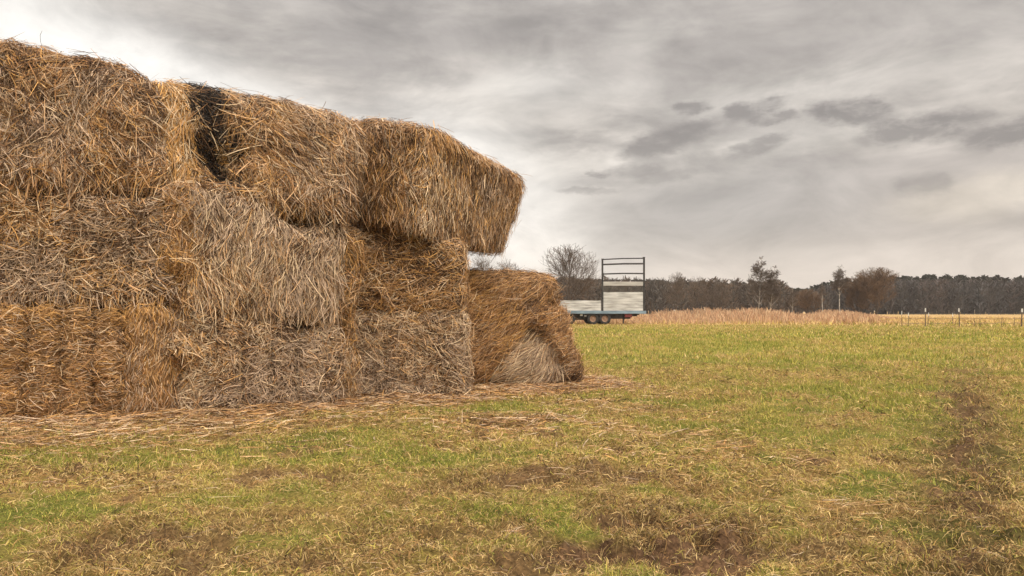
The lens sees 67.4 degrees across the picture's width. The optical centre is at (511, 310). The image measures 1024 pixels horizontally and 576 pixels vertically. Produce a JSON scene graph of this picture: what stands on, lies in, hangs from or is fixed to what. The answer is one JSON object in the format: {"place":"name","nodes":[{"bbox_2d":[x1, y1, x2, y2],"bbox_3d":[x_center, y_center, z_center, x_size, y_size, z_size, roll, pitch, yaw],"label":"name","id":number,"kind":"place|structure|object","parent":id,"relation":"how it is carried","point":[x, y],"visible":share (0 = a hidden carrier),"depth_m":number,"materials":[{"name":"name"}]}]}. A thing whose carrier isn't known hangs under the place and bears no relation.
{"place":"outdoors","nodes":[
{"label":"outdoors","id":0,"kind":"place"},
{"bbox_2d":[0,311,1023,575],"bbox_3d":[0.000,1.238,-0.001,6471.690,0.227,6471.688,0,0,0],"label":"ground","id":1,"kind":"structure","parent":0,"point":[516,561],"depth_m":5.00,"materials":[{"name":"green plant"}]},
{"bbox_2d":[0,300,182,419],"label":"straw bale","id":2,"kind":"object","parent":1,"relation":"on","point":[75,359],"visible":0.71,"depth_m":8.50},
{"bbox_2d":[0,184,190,319],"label":"straw bale","id":3,"kind":"object","parent":2,"relation":"on","point":[98,253],"visible":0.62,"depth_m":8.59},
{"bbox_2d":[0,32,177,211],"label":"straw bale","id":4,"kind":"object","parent":3,"relation":"on","point":[82,125],"visible":0.77,"depth_m":8.66},
{"bbox_2d":[154,314,214,414],"bbox_3d":[-3.814,0.585,8.860,0.769,1.231,0.836,0,0,-16],"label":"straw clump","id":5,"kind":"object","parent":1,"relation":"on","point":[180,347],"visible":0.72,"depth_m":8.76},
{"bbox_2d":[175,309,348,410],"bbox_3d":[-3.349,0.533,9.812,2.357,1.333,1.590,0,0,-29],"label":"straw bale","id":6,"kind":"object","parent":1,"relation":"on","point":[252,364],"visible":0.64,"depth_m":9.26},
{"bbox_2d":[154,179,359,337],"bbox_3d":[-3.307,-0.657,9.838,2.626,2.093,1.852,0,0,-32],"label":"straw bale","id":7,"kind":"object","parent":6,"relation":"on","point":[257,262],"visible":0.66,"depth_m":9.21},
{"bbox_2d":[148,177,203,326],"bbox_3d":[-3.826,-0.633,8.834,0.721,1.807,0.669,0,0,-33],"label":"straw clump","id":8,"kind":"object","parent":7,"relation":"hanging from","point":[173,201],"visible":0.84,"depth_m":8.71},
{"bbox_2d":[150,76,382,234],"bbox_3d":[-3.327,-1.866,9.878,3.304,2.099,1.966,0,0,-18],"label":"straw bale","id":9,"kind":"object","parent":7,"relation":"on","point":[288,160],"visible":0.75,"depth_m":9.42},
{"bbox_2d":[319,223,369,353],"bbox_3d":[-2.271,-0.233,9.960,0.807,1.815,0.972,0,0,22],"label":"straw clump","id":10,"kind":"object","parent":6,"relation":"on","point":[354,272],"visible":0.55,"depth_m":9.89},
{"bbox_2d":[341,328,366,399],"bbox_3d":[-2.351,0.585,10.171,0.830,1.230,0.936,0,0,0],"label":"straw clump","id":11,"kind":"object","parent":1,"relation":"on","point":[353,364],"visible":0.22,"depth_m":10.13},
{"bbox_2d":[354,307,477,396],"bbox_3d":[-1.558,0.525,11.253,2.260,1.349,1.964,0,0,0],"label":"straw bale","id":12,"kind":"object","parent":1,"relation":"on","point":[408,351],"visible":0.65,"depth_m":10.45},
{"bbox_2d":[345,218,473,319],"bbox_3d":[-1.893,-0.731,11.254,2.710,1.912,2.110,0,0,0],"label":"straw bale","id":13,"kind":"object","parent":12,"relation":"on","point":[406,273],"visible":0.44,"depth_m":10.45},
{"bbox_2d":[349,115,527,262],"bbox_3d":[-1.151,-1.818,11.650,1.957,2.200,3.465,0,0,28],"label":"straw bale","id":14,"kind":"object","parent":13,"relation":"on","point":[431,181],"visible":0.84,"depth_m":10.40},
{"bbox_2d":[470,254,496,271],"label":"bare tree","id":15,"kind":"object","parent":1,"relation":"on","point":[483,266],"visible":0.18,"depth_m":135.11,"materials":[{"name":"grey plant"}]},
{"bbox_2d":[496,259,519,269],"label":"bare tree","id":16,"kind":"object","parent":1,"relation":"on","point":[508,266],"visible":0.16,"depth_m":139.43,"materials":[{"name":"grey plant"}]},
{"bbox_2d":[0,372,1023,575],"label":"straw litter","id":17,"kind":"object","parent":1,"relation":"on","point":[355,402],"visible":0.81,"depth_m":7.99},
{"bbox_2d":[464,262,590,385],"bbox_3d":[-0.056,0.178,12.724,2.672,2.044,2.124,0,0,0],"label":"collapsed bale","id":18,"kind":"object","parent":1,"relation":"on","point":[521,324],"visible":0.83,"depth_m":12.05,"materials":[{"name":"plant"}]},
{"bbox_2d":[538,244,600,299],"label":"bare tree","id":19,"kind":"object","parent":1,"relation":"on","point":[565,266],"visible":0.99,"depth_m":110.06,"materials":[{"name":"brown plant"}]},
{"bbox_2d":[559,257,645,324],"bbox_3d":[5.880,-1.632,65.232,10.595,5.663,2.580,0,0,-2],"label":"farm trailer","id":20,"kind":"object","parent":1,"relation":"on","point":[592,312],"visible":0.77,"depth_m":64.11,"materials":[{"name":"grey paint"}]},
{"bbox_2d":[662,272,687,311],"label":"bare tree","id":21,"kind":"object","parent":1,"relation":"on","point":[676,292],"visible":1,"depth_m":149.89,"materials":[{"name":"brown plant"}]},
{"bbox_2d":[554,275,831,314],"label":"woods","id":22,"kind":"object","parent":1,"relation":"on","point":[655,290],"visible":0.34,"depth_m":211.12,"materials":[{"name":"plant"}]},
{"bbox_2d":[686,276,712,308],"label":"bare tree","id":23,"kind":"object","parent":1,"relation":"on","point":[698,285],"visible":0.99,"depth_m":157.83,"materials":[{"name":"brown plant"}]},
{"bbox_2d":[710,281,730,308],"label":"bare tree","id":24,"kind":"object","parent":1,"relation":"on","point":[720,294],"visible":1,"depth_m":159.84,"materials":[{"name":"brown plant"}]},
{"bbox_2d":[573,306,907,323],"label":"reeds","id":25,"kind":"object","parent":1,"relation":"on","point":[761,314],"visible":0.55,"depth_m":71.94,"materials":[{"name":"beige plant"}]},
{"bbox_2d":[736,303,746,310],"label":"shrub","id":26,"kind":"object","parent":1,"relation":"on","point":[738,307],"visible":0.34,"depth_m":83.97,"materials":[{"name":"brown plant"}]},
{"bbox_2d":[745,256,770,307],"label":"birch tree","id":27,"kind":"object","parent":1,"relation":"on","point":[758,286],"visible":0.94,"depth_m":130.10,"materials":[{"name":"grey plant"}]},
{"bbox_2d":[761,266,781,308],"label":"birch tree","id":28,"kind":"object","parent":1,"relation":"on","point":[772,280],"visible":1,"depth_m":127.58,"materials":[{"name":"brown plant"}]},
{"bbox_2d":[787,288,797,308],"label":"birch tree","id":29,"kind":"object","parent":1,"relation":"on","point":[792,298],"visible":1,"depth_m":127.83,"materials":[{"name":"brown plant"}]},
{"bbox_2d":[789,289,824,312],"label":"rusty tree","id":30,"kind":"object","parent":1,"relation":"on","point":[807,300],"visible":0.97,"depth_m":139.21,"materials":[{"name":"brown plant"}]},
{"bbox_2d":[819,282,825,311],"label":"birch tree","id":31,"kind":"object","parent":1,"relation":"on","point":[823,290],"visible":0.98,"depth_m":125.85,"materials":[{"name":"plant"}]},
{"bbox_2d":[829,265,853,310],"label":"birch tree","id":32,"kind":"object","parent":1,"relation":"on","point":[840,282],"visible":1,"depth_m":129.59,"materials":[{"name":"brown plant"}]},
{"bbox_2d":[839,276,871,312],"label":"rusty tree","id":33,"kind":"object","parent":1,"relation":"on","point":[848,299],"visible":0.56,"depth_m":135.70,"materials":[{"name":"brown plant"}]},
{"bbox_2d":[853,267,898,313],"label":"rusty tree","id":34,"kind":"object","parent":1,"relation":"on","point":[869,282],"visible":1,"depth_m":131.53,"materials":[{"name":"brown plant"}]},
{"bbox_2d":[788,274,1023,314],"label":"woods","id":35,"kind":"object","parent":1,"relation":"on","point":[945,294],"visible":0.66,"depth_m":226.02,"materials":[{"name":"plant"}]},
{"bbox_2d":[901,308,1023,326],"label":"electric fence","id":36,"kind":"object","parent":1,"relation":"on","point":[1022,313],"visible":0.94,"depth_m":54.93,"materials":[{"name":"metal"}]},
{"bbox_2d":[0,0,1023,288],"label":"sky","id":37,"kind":"structure","parent":0,"point":[700,139],"materials":[{"name":"grey"}]}
]}

